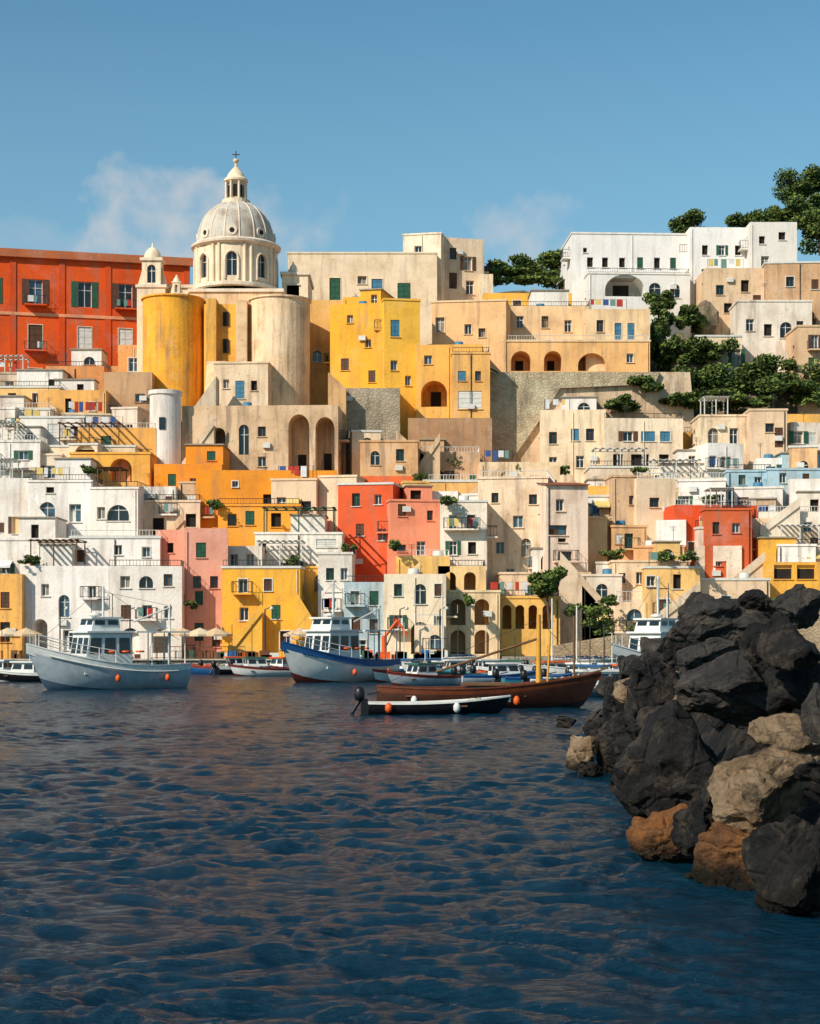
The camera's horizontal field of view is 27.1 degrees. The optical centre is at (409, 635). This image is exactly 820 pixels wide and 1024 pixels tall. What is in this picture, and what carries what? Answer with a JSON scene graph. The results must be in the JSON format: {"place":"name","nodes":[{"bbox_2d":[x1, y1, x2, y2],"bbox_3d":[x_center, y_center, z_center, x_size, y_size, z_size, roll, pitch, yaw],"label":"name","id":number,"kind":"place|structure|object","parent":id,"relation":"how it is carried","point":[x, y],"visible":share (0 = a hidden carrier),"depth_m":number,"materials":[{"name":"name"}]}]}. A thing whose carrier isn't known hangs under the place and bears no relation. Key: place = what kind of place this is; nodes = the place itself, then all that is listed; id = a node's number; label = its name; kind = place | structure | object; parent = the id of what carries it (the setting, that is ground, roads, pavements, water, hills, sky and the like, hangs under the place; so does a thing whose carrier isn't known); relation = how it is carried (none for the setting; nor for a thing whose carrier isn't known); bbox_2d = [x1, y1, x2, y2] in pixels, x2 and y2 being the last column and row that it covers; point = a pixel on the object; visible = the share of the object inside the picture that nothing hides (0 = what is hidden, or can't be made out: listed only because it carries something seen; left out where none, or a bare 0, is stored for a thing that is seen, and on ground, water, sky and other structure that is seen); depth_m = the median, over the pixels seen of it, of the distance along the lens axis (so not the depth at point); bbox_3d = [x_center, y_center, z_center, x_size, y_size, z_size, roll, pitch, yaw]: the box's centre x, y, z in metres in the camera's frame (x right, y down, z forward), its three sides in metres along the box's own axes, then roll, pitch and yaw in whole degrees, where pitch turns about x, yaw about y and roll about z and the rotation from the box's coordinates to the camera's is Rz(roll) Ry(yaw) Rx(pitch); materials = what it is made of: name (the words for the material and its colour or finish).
{"place":"outdoors","nodes":[
{"label":"outdoors","id":0,"kind":"place"},
{"bbox_2d":[0,673,819,1023],"bbox_3d":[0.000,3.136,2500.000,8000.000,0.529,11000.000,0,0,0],"label":"sea water","id":1,"kind":"structure","parent":0,"point":[216,849],"depth_m":20.70,"materials":[{"name":"blue liquid"}]},
{"bbox_2d":[26,586,190,689],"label":"fishing boat","id":2,"kind":"object","parent":1,"relation":"on","point":[99,656],"visible":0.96,"depth_m":95.68,"materials":[{"name":"white wood"}]},
{"bbox_2d":[280,581,400,682],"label":"fishing boat","id":3,"kind":"object","parent":1,"relation":"on","point":[329,651],"visible":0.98,"depth_m":110.45,"materials":[{"name":"blue wood"}]},
{"bbox_2d":[386,663,465,685],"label":"motor boat","id":4,"kind":"object","parent":1,"relation":"on","point":[426,675],"visible":0.78,"depth_m":103.25,"materials":[{"name":"white wood"}]},
{"bbox_2d":[350,686,510,714],"bbox_3d":[0.747,2.590,65.407,6.323,1.320,2.021,0,0,-5],"label":"motor dinghy","id":5,"kind":"object","parent":1,"relation":"on","point":[491,705],"visible":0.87,"depth_m":64.93,"materials":[{"name":"black plastic"}]},
{"bbox_2d":[376,614,606,707],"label":"wooden sailing boat","id":6,"kind":"object","parent":1,"relation":"on","point":[574,691],"visible":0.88,"depth_m":70.47,"materials":[{"name":"brown wood"}]},
{"bbox_2d":[611,576,683,668],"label":"fishing boat","id":7,"kind":"object","parent":1,"relation":"on","point":[656,626],"visible":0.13,"depth_m":98.75,"materials":[{"name":"white wood"}]},
{"bbox_2d":[556,584,819,915],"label":"rock breakwater","id":8,"kind":"object","parent":1,"relation":"in","point":[700,740],"visible":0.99,"depth_m":22.39,"materials":[{"name":"black stone"}]},
{"bbox_2d":[0,0,819,292],"label":"sky","id":9,"kind":"structure","parent":0,"point":[516,126],"materials":[{"name":"blue"}]},
{"bbox_2d":[181,290,797,658],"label":"hillside terrain","id":10,"kind":"structure","parent":0,"point":[784,401],"depth_m":186.44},
{"bbox_2d":[0,574,24,658],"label":"orange house","id":11,"kind":"structure","parent":10,"relation":"on","point":[12,601],"depth_m":144.00,"materials":[{"name":"paint"}]},
{"bbox_2d":[0,458,31,537],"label":"white house","id":12,"kind":"structure","parent":10,"relation":"on","point":[13,497],"depth_m":160.00,"materials":[{"name":"paint"}]},
{"bbox_2d":[0,421,49,477],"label":"white house","id":13,"kind":"structure","parent":10,"relation":"on","point":[26,446],"depth_m":166.00,"materials":[{"name":"paint"}]},
{"bbox_2d":[0,369,68,406],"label":"cream house","id":14,"kind":"structure","parent":10,"relation":"on","point":[31,383],"depth_m":182.72,"materials":[{"name":"paint"}]},
{"bbox_2d":[0,517,69,573],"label":"white house","id":15,"kind":"structure","parent":10,"relation":"on","point":[40,528],"depth_m":151.34,"materials":[{"name":"paint"}]},
{"bbox_2d":[19,416,85,444],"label":"white house","id":16,"kind":"structure","parent":10,"relation":"on","point":[51,429],"depth_m":171.00,"materials":[{"name":"paint"}]},
{"bbox_2d":[20,539,107,658],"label":"white house","id":17,"kind":"structure","parent":10,"relation":"on","point":[57,579],"depth_m":144.88,"materials":[{"name":"paint"}]},
{"bbox_2d":[27,457,102,537],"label":"white house","id":18,"kind":"structure","parent":10,"relation":"on","point":[64,494],"depth_m":159.00,"materials":[{"name":"paint"}]},
{"bbox_2d":[38,372,117,415],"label":"orange house","id":19,"kind":"structure","parent":10,"relation":"on","point":[80,390],"depth_m":178.00,"materials":[{"name":"paint"}]},
{"bbox_2d":[46,348,109,389],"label":"orange house","id":20,"kind":"structure","parent":10,"relation":"on","point":[88,363],"depth_m":186.09,"materials":[{"name":"paint"}]},
{"bbox_2d":[0,248,192,371],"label":"red palazzo","id":21,"kind":"structure","parent":10,"relation":"on","point":[55,305],"depth_m":196.58,"materials":[{"name":"paint"}]},
{"bbox_2d":[69,443,157,486],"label":"orange house","id":22,"kind":"structure","parent":10,"relation":"on","point":[142,463],"depth_m":165.00,"materials":[{"name":"paint"}]},
{"bbox_2d":[69,530,161,565],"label":"white house","id":23,"kind":"structure","parent":10,"relation":"on","point":[102,550],"depth_m":149.00,"materials":[{"name":"paint"}]},
{"bbox_2d":[78,417,155,454],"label":"orange house","id":24,"kind":"structure","parent":10,"relation":"on","point":[143,439],"depth_m":170.00,"materials":[{"name":"paint"}]},
{"bbox_2d":[89,467,150,534],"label":"white house","id":25,"kind":"structure","parent":10,"relation":"on","point":[115,507],"depth_m":157.92,"materials":[{"name":"paint"}]},
{"bbox_2d":[104,372,154,412],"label":"stone house","id":26,"kind":"structure","parent":10,"relation":"on","point":[127,389],"depth_m":180.00,"materials":[{"name":"paint"}]},
{"bbox_2d":[108,560,195,658],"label":"white house","id":27,"kind":"structure","parent":10,"relation":"on","point":[161,584],"depth_m":144.64,"materials":[{"name":"paint"}]},
{"bbox_2d":[148,389,181,463],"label":"round water tower","id":28,"kind":"structure","parent":10,"relation":"on","point":[165,413],"depth_m":170.08,"materials":[{"name":"paint"}]},
{"bbox_2d":[143,494,201,534],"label":"cream house","id":29,"kind":"structure","parent":10,"relation":"on","point":[189,508],"depth_m":160.00,"materials":[{"name":"paint"}]},
{"bbox_2d":[154,444,230,487],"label":"orange house","id":30,"kind":"structure","parent":10,"relation":"on","point":[207,456],"depth_m":163.07,"materials":[{"name":"paint"}]},
{"bbox_2d":[184,528,228,658],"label":"pink house","id":31,"kind":"structure","parent":10,"relation":"on","point":[205,552],"depth_m":147.21,"materials":[{"name":"paint"}]},
{"bbox_2d":[135,151,313,421],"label":"domed church","id":32,"kind":"structure","parent":10,"relation":"on","point":[233,302],"depth_m":183.00,"materials":[{"name":"paint"}]},
{"bbox_2d":[213,361,272,405],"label":"cream house","id":33,"kind":"structure","parent":10,"relation":"on","point":[240,383],"depth_m":177.83,"materials":[{"name":"paint"}]},
{"bbox_2d":[218,498,302,545],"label":"orange terrace house","id":34,"kind":"structure","parent":10,"relation":"on","point":[242,522],"depth_m":158.00,"materials":[{"name":"paint"}]},
{"bbox_2d":[221,560,307,656],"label":"yellow house","id":35,"kind":"structure","parent":10,"relation":"on","point":[248,590],"depth_m":145.38,"materials":[{"name":"paint"}]},
{"bbox_2d":[182,402,349,474],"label":"arcaded monastery","id":36,"kind":"structure","parent":10,"relation":"on","point":[249,435],"depth_m":171.72,"materials":[{"name":"paint"}]},
{"bbox_2d":[196,453,336,527],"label":"orange house","id":37,"kind":"structure","parent":10,"relation":"on","point":[241,484],"depth_m":161.14,"materials":[{"name":"paint"}]},
{"bbox_2d":[270,466,318,513],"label":"house","id":38,"kind":"structure","parent":10,"relation":"on","point":[305,491],"depth_m":160.31,"materials":[{"name":"paint"}]},
{"bbox_2d":[254,507,344,565],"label":"white house","id":39,"kind":"structure","parent":10,"relation":"on","point":[310,530],"depth_m":153.00,"materials":[{"name":"paint"}]},
{"bbox_2d":[0,656,602,665],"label":"harbour quay","id":40,"kind":"structure","parent":10,"relation":"on","point":[530,659],"depth_m":139.80,"materials":[{"name":"stone"}]},
{"bbox_2d":[11,649,447,658],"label":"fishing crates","id":41,"kind":"object","parent":40,"relation":"on","point":[437,653],"visible":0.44,"depth_m":140.70,"materials":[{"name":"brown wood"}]},
{"bbox_2d":[384,568,457,658],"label":"cream house","id":42,"kind":"structure","parent":40,"relation":"on","point":[415,592],"depth_m":143.92,"materials":[{"name":"paint"}]},
{"bbox_2d":[310,300,342,404],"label":"yellow house","id":43,"kind":"structure","parent":10,"relation":"on","point":[319,331],"depth_m":188.08,"materials":[{"name":"paint"}]},
{"bbox_2d":[317,552,355,616],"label":"white house","id":44,"kind":"structure","parent":10,"relation":"on","point":[338,568],"depth_m":147.00,"materials":[{"name":"paint"}]},
{"bbox_2d":[318,475,365,531],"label":"cream house","id":45,"kind":"structure","parent":10,"relation":"on","point":[328,491],"depth_m":160.92,"materials":[{"name":"paint"}]},
{"bbox_2d":[324,288,393,387],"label":"yellow house","id":46,"kind":"structure","parent":10,"relation":"on","point":[356,350],"depth_m":183.33,"materials":[{"name":"paint"}]},
{"bbox_2d":[287,252,437,344],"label":"cream house","id":47,"kind":"structure","parent":10,"relation":"on","point":[341,275],"depth_m":203.00,"materials":[{"name":"paint"}]},
{"bbox_2d":[343,576,383,658],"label":"blue house","id":48,"kind":"structure","parent":10,"relation":"on","point":[371,592],"depth_m":144.58,"materials":[{"name":"paint"}]},
{"bbox_2d":[337,482,402,580],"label":"salmon house","id":49,"kind":"structure","parent":10,"relation":"on","point":[362,509],"depth_m":158.54,"materials":[{"name":"paint"}]},
{"bbox_2d":[346,388,399,474],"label":"retaining wall","id":50,"kind":"structure","parent":10,"relation":"on","point":[373,408],"depth_m":178.00,"materials":[{"name":"beige stone"}]},
{"bbox_2d":[359,440,424,477],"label":"orange house","id":51,"kind":"structure","parent":10,"relation":"on","point":[388,457],"depth_m":168.00,"materials":[{"name":"paint"}]},
{"bbox_2d":[374,298,420,439],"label":"yellow house","id":52,"kind":"structure","parent":10,"relation":"on","point":[401,328],"depth_m":182.36,"materials":[{"name":"paint"}]},
{"bbox_2d":[376,485,439,573],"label":"pink house","id":53,"kind":"structure","parent":10,"relation":"on","point":[413,514],"depth_m":156.39,"materials":[{"name":"paint"}]},
{"bbox_2d":[17,391,819,636],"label":"terrace plants","id":54,"kind":"object","parent":10,"relation":"on","point":[608,600],"visible":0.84,"depth_m":147.82,"materials":[{"name":"green plant"}]},
{"bbox_2d":[396,544,449,589],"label":"yellow house","id":55,"kind":"structure","parent":10,"relation":"on","point":[430,564],"depth_m":150.00,"materials":[{"name":"paint"}]},
{"bbox_2d":[402,232,452,300],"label":"cream tower house","id":56,"kind":"structure","parent":10,"relation":"on","point":[425,242],"depth_m":205.42,"materials":[{"name":"paint"}]},
{"bbox_2d":[416,341,482,417],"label":"orange house","id":57,"kind":"structure","parent":10,"relation":"on","point":[433,381],"depth_m":180.88,"materials":[{"name":"paint"}]},
{"bbox_2d":[408,418,491,461],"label":"retaining wall","id":58,"kind":"structure","parent":10,"relation":"on","point":[471,434],"depth_m":175.00,"materials":[{"name":"paint"}]},
{"bbox_2d":[420,439,479,478],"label":"stone house","id":59,"kind":"structure","parent":10,"relation":"on","point":[469,461],"depth_m":171.00,"materials":[{"name":"paint"}]},
{"bbox_2d":[438,560,485,589],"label":"yellow house","id":60,"kind":"structure","parent":10,"relation":"on","point":[468,577],"depth_m":150.00,"materials":[{"name":"paint"}]},
{"bbox_2d":[444,237,488,299],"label":"cream apartment house","id":61,"kind":"structure","parent":10,"relation":"on","point":[464,267],"depth_m":207.69,"materials":[{"name":"paint"}]},
{"bbox_2d":[439,495,497,589],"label":"white house","id":62,"kind":"structure","parent":10,"relation":"on","point":[464,525],"depth_m":153.87,"materials":[{"name":"paint"}]},
{"bbox_2d":[431,299,510,371],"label":"peach house","id":63,"kind":"structure","parent":10,"relation":"on","point":[485,322],"depth_m":186.38,"materials":[{"name":"paint"}]},
{"bbox_2d":[446,590,500,658],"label":"cream house","id":64,"kind":"structure","parent":10,"relation":"on","point":[460,637],"depth_m":146.00,"materials":[{"name":"paint"}]},
{"bbox_2d":[451,347,497,417],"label":"orange house","id":65,"kind":"structure","parent":10,"relation":"on","point":[471,384],"depth_m":179.00,"materials":[{"name":"paint"}]},
{"bbox_2d":[477,470,554,589],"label":"beige apartment house","id":66,"kind":"structure","parent":10,"relation":"on","point":[513,508],"depth_m":157.57,"materials":[{"name":"paint"}]},
{"bbox_2d":[479,450,559,481],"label":"cream house","id":67,"kind":"structure","parent":10,"relation":"on","point":[551,468],"depth_m":168.00,"materials":[{"name":"paint"}]},
{"bbox_2d":[484,581,560,657],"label":"yellow arcade","id":68,"kind":"object","parent":10,"relation":"on","point":[517,611],"visible":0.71,"depth_m":148.00,"materials":[{"name":"paint"}]},
{"bbox_2d":[508,289,588,338],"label":"peach house","id":69,"kind":"structure","parent":10,"relation":"on","point":[547,312],"depth_m":192.00,"materials":[{"name":"paint"}]},
{"bbox_2d":[527,482,589,571],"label":"beige apartment house","id":70,"kind":"structure","parent":10,"relation":"on","point":[563,521],"depth_m":154.37,"materials":[{"name":"paint"}]},
{"bbox_2d":[539,396,605,482],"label":"cream house","id":71,"kind":"structure","parent":10,"relation":"on","point":[571,432],"depth_m":176.82,"materials":[{"name":"paint"}]},
{"bbox_2d":[490,372,659,461],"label":"stone retaining wall","id":72,"kind":"structure","parent":10,"relation":"on","point":[517,402],"depth_m":182.00,"materials":[{"name":"beige stone"}]},
{"bbox_2d":[499,335,655,371],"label":"peach terrace house","id":73,"kind":"structure","parent":10,"relation":"on","point":[567,355],"depth_m":186.00,"materials":[{"name":"paint"}]},
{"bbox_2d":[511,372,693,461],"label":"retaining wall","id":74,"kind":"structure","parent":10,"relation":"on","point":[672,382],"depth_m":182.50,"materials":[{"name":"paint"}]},
{"bbox_2d":[581,568,626,640],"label":"white house","id":75,"kind":"structure","parent":10,"relation":"on","point":[606,582],"depth_m":150.00,"materials":[{"name":"paint"}]},
{"bbox_2d":[581,299,649,370],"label":"peach house","id":76,"kind":"structure","parent":10,"relation":"on","point":[626,321],"depth_m":187.00,"materials":[{"name":"paint"}]},
{"bbox_2d":[556,232,686,304],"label":"white villa","id":77,"kind":"object","parent":10,"relation":"on","point":[583,252],"visible":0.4,"depth_m":205.40,"materials":[{"name":"paint"}]},
{"bbox_2d":[608,520,647,560],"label":"peach house","id":78,"kind":"structure","parent":10,"relation":"on","point":[622,535],"depth_m":156.91,"materials":[{"name":"paint"}]},
{"bbox_2d":[604,475,652,524],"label":"stone house","id":79,"kind":"structure","parent":10,"relation":"on","point":[621,490],"depth_m":161.08,"materials":[{"name":"paint"}]},
{"bbox_2d":[583,447,674,480],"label":"white house","id":80,"kind":"structure","parent":10,"relation":"on","point":[603,471],"depth_m":171.00,"materials":[{"name":"paint"}]},
{"bbox_2d":[583,268,690,340],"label":"white villa","id":81,"kind":"object","parent":10,"relation":"on","point":[632,288],"visible":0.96,"depth_m":202.00,"materials":[{"name":"paint"}]},
{"bbox_2d":[603,409,682,464],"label":"cream house","id":82,"kind":"structure","parent":10,"relation":"on","point":[660,438],"depth_m":176.26,"materials":[{"name":"paint"}]},
{"bbox_2d":[607,560,690,634],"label":"cream house","id":83,"kind":"structure","parent":10,"relation":"on","point":[628,607],"depth_m":150.87,"materials":[{"name":"paint"}]},
{"bbox_2d":[484,192,819,288],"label":"hilltop trees","id":84,"kind":"object","parent":10,"relation":"on","point":[524,270],"visible":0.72,"depth_m":213.03,"materials":[{"name":"green plant"}]},
{"bbox_2d":[633,460,675,540],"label":"cream house","id":85,"kind":"structure","parent":10,"relation":"on","point":[654,497],"depth_m":160.66,"materials":[{"name":"paint"}]},
{"bbox_2d":[631,541,700,617],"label":"yellow house","id":86,"kind":"structure","parent":10,"relation":"on","point":[680,580],"depth_m":149.00,"materials":[{"name":"paint"}]},
{"bbox_2d":[550,611,819,657],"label":"sea wall ramp","id":87,"kind":"structure","parent":10,"relation":"on","point":[811,634],"depth_m":140.53,"materials":[{"name":"stone"}]},
{"bbox_2d":[559,552,611,643],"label":"stone staircase","id":88,"kind":"structure","parent":87,"relation":"on","point":[572,583],"depth_m":150.00,"materials":[{"name":"paint"}]},
{"bbox_2d":[677,460,726,504],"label":"white house","id":89,"kind":"structure","parent":10,"relation":"on","point":[690,488],"depth_m":160.45,"materials":[{"name":"paint"}]},
{"bbox_2d":[663,499,756,565],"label":"red house","id":90,"kind":"structure","parent":10,"relation":"on","point":[690,514],"depth_m":157.19,"materials":[{"name":"paint"}]},
{"bbox_2d":[603,289,819,412],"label":"cliff vegetation","id":91,"kind":"object","parent":10,"relation":"on","point":[761,370],"visible":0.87,"depth_m":185.92,"materials":[{"name":"green plant"}]},
{"bbox_2d":[679,227,746,336],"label":"white villa","id":92,"kind":"object","parent":10,"relation":"on","point":[704,245],"visible":0.16,"depth_m":204.10,"materials":[{"name":"paint"}]},
{"bbox_2d":[690,437,743,476],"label":"white house","id":93,"kind":"structure","parent":10,"relation":"on","point":[718,459],"depth_m":168.38,"materials":[{"name":"paint"}]},
{"bbox_2d":[690,396,746,468],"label":"cream house","id":94,"kind":"structure","parent":10,"relation":"on","point":[718,428],"depth_m":173.30,"materials":[{"name":"paint"}]},
{"bbox_2d":[700,487,752,577],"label":"red house","id":95,"kind":"structure","parent":10,"relation":"on","point":[728,526],"depth_m":155.00,"materials":[{"name":"paint"}]},
{"bbox_2d":[695,259,763,334],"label":"stone house","id":96,"kind":"structure","parent":10,"relation":"on","point":[723,289],"depth_m":197.00,"materials":[{"name":"paint"}]},
{"bbox_2d":[696,560,770,598],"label":"cream house","id":97,"kind":"structure","parent":10,"relation":"on","point":[729,588],"depth_m":150.00,"materials":[{"name":"paint"}]},
{"bbox_2d":[743,394,787,468],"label":"house","id":98,"kind":"structure","parent":10,"relation":"on","point":[767,429],"depth_m":171.31,"materials":[{"name":"paint"}]},
{"bbox_2d":[738,222,796,267],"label":"white villa","id":99,"kind":"object","parent":10,"relation":"on","point":[771,241],"visible":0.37,"depth_m":202.00,"materials":[{"name":"paint"}]},
{"bbox_2d":[725,283,812,372],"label":"white house","id":100,"kind":"structure","parent":10,"relation":"on","point":[763,326],"depth_m":192.00,"materials":[{"name":"paint"}]},
{"bbox_2d":[759,497,799,543],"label":"stone staircase","id":101,"kind":"structure","parent":10,"relation":"on","point":[790,514],"depth_m":157.00,"materials":[{"name":"paint"}]},
{"bbox_2d":[752,537,819,597],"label":"yellow house","id":102,"kind":"structure","parent":10,"relation":"on","point":[784,576],"depth_m":152.28,"materials":[{"name":"paint"}]},
{"bbox_2d":[761,261,819,324],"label":"stone house","id":103,"kind":"structure","parent":10,"relation":"on","point":[793,280],"depth_m":195.77,"materials":[{"name":"paint"}]},
{"bbox_2d":[765,452,819,508],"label":"blue house","id":104,"kind":"structure","parent":10,"relation":"on","point":[783,474],"depth_m":164.00,"materials":[{"name":"paint"}]},
{"bbox_2d":[771,163,819,230],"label":"umbrella tree","id":105,"kind":"object","parent":10,"relation":"on","point":[806,183],"visible":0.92,"depth_m":224.62,"materials":[{"name":"green plant"}]},
{"bbox_2d":[784,325,819,413],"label":"stone house","id":106,"kind":"structure","parent":10,"relation":"on","point":[802,345],"depth_m":186.00,"materials":[{"name":"paint"}]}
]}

